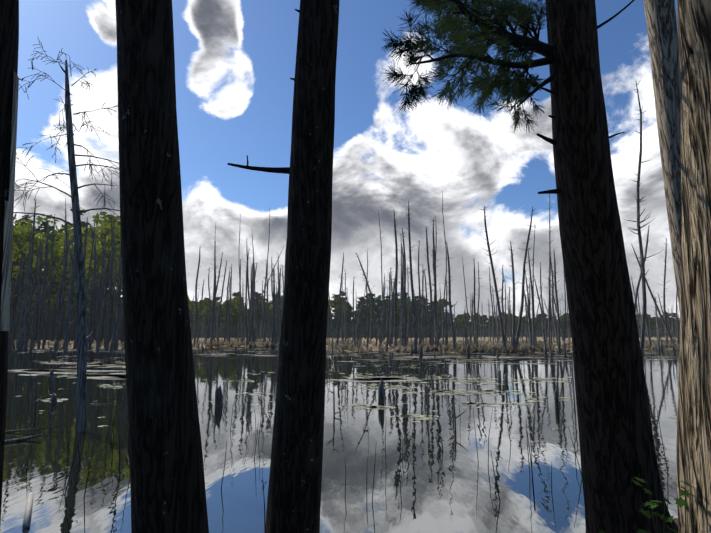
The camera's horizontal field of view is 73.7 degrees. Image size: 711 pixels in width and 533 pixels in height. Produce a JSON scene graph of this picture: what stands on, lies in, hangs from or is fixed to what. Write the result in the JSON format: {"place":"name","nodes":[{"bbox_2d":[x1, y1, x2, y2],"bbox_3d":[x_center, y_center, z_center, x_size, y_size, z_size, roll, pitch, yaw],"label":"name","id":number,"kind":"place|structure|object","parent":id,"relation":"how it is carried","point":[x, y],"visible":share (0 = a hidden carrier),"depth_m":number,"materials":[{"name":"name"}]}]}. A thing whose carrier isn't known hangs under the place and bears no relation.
{"place":"outdoors","nodes":[
{"label":"outdoors","id":0,"kind":"place"},
{"bbox_2d":[0,346,678,532],"bbox_3d":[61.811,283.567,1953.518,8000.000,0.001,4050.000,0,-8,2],"label":"water","id":1,"kind":"structure","parent":0,"point":[451,488],"depth_m":8.74,"materials":[{"name":"grey liquid"}]},
{"bbox_2d":[22,493,33,528],"bbox_3d":[-3.812,2.835,5.530,0.070,0.073,1.145,5,-10,-32],"label":"birch log","id":2,"kind":"object","parent":1,"relation":"on","point":[27,517],"visible":0.98,"depth_m":5.37,"materials":[{"name":"white wood"}]},
{"bbox_2d":[12,36,119,431],"bbox_3d":[-6.840,-0.089,10.908,4.862,10.378,3.162,0,-8,2],"label":"dead tree","id":3,"kind":"object","parent":1,"relation":"in","point":[81,398],"visible":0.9,"depth_m":10.76,"materials":[{"name":"grey wood"}]},
{"bbox_2d":[11,348,543,381],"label":"pale water mats","id":4,"kind":"object","parent":1,"relation":"on","point":[112,376],"visible":0.56,"depth_m":24.49,"materials":[{"name":"plant"}]},
{"bbox_2d":[5,347,678,442],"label":"fallen logs","id":5,"kind":"object","parent":1,"relation":"on","point":[21,439],"visible":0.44,"depth_m":14.06,"materials":[{"name":"wood"}]},
{"bbox_2d":[16,359,676,429],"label":"lily pads","id":6,"kind":"object","parent":1,"relation":"on","point":[423,417],"visible":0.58,"depth_m":17.19,"materials":[{"name":"green plant"}]},
{"bbox_2d":[26,351,676,501],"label":"reed twigs","id":7,"kind":"object","parent":1,"relation":"in","point":[345,464],"visible":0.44,"depth_m":7.38,"materials":[{"name":"black plant"}]},
{"bbox_2d":[29,340,675,429],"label":"stumps and logs","id":8,"kind":"object","parent":1,"relation":"in","point":[218,398],"visible":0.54,"depth_m":21.27,"materials":[{"name":"wood"}]},
{"bbox_2d":[32,348,675,367],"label":"lily pads","id":9,"kind":"object","parent":1,"relation":"on","point":[463,360],"visible":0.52,"depth_m":39.43,"materials":[{"name":"green plant"}]},
{"bbox_2d":[14,337,678,353],"bbox_3d":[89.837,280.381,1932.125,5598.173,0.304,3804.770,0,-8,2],"label":"marsh ground","id":10,"kind":"structure","parent":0,"point":[450,339],"depth_m":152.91,"materials":[{"name":"brown plant"}]},
{"bbox_2d":[8,207,679,342],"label":"forest tree","id":11,"kind":"object","parent":10,"relation":"on","point":[23,227],"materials":[{"name":"green plant"}]},
{"bbox_2d":[8,80,679,359],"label":"dead trees","id":12,"kind":"object","parent":10,"relation":"on","point":[24,325],"visible":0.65,"depth_m":66.55,"materials":[{"name":"grey wood"}]},
{"bbox_2d":[10,295,679,339],"bbox_3d":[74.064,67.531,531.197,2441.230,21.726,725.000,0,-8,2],"label":"forest understory","id":13,"kind":"object","parent":10,"relation":"on","point":[220,334],"visible":0.04,"depth_m":301.94,"materials":[{"name":"green plant"}]},
{"bbox_2d":[13,0,679,325],"label":"sky","id":14,"kind":"structure","parent":0,"point":[235,60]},
{"bbox_2d":[227,0,634,193],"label":"pine","id":15,"kind":"object","parent":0,"point":[446,26],"depth_m":3.77,"materials":[{"name":"green plant"}]},
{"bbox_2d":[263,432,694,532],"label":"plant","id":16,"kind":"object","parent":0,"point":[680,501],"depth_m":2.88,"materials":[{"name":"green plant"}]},
{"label":"ground bank","id":17,"kind":"structure","parent":0,"visible":0},
{"bbox_2d":[0,0,18,524],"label":"tree trunk","id":18,"kind":"object","parent":17,"relation":"on","point":[9,42],"visible":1,"depth_m":2.43,"materials":[{"name":"brown plant"}]},
{"bbox_2d":[115,0,208,532],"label":"tree trunk","id":19,"kind":"object","parent":17,"relation":"on","point":[167,487],"visible":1,"depth_m":2.83,"materials":[{"name":"brown plant"}]},
{"bbox_2d":[266,0,339,532],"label":"tree trunk","id":20,"kind":"object","parent":17,"relation":"on","point":[294,493],"visible":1,"depth_m":3.42,"materials":[{"name":"brown plant"}]},
{"bbox_2d":[545,0,678,532],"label":"pine trunk","id":21,"kind":"object","parent":17,"relation":"on","point":[617,448],"visible":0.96,"depth_m":3.71,"materials":[{"name":"brown plant"}]},
{"bbox_2d":[644,0,681,311],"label":"dead tree trunk","id":22,"kind":"object","parent":17,"relation":"on","point":[661,24],"visible":0.42,"depth_m":5.25,"materials":[{"name":"grey wood"}]},
{"bbox_2d":[676,0,710,532],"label":"tree trunk","id":23,"kind":"object","parent":17,"relation":"on","point":[693,453],"visible":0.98,"depth_m":2.49,"materials":[{"name":"brown plant"}]}
]}

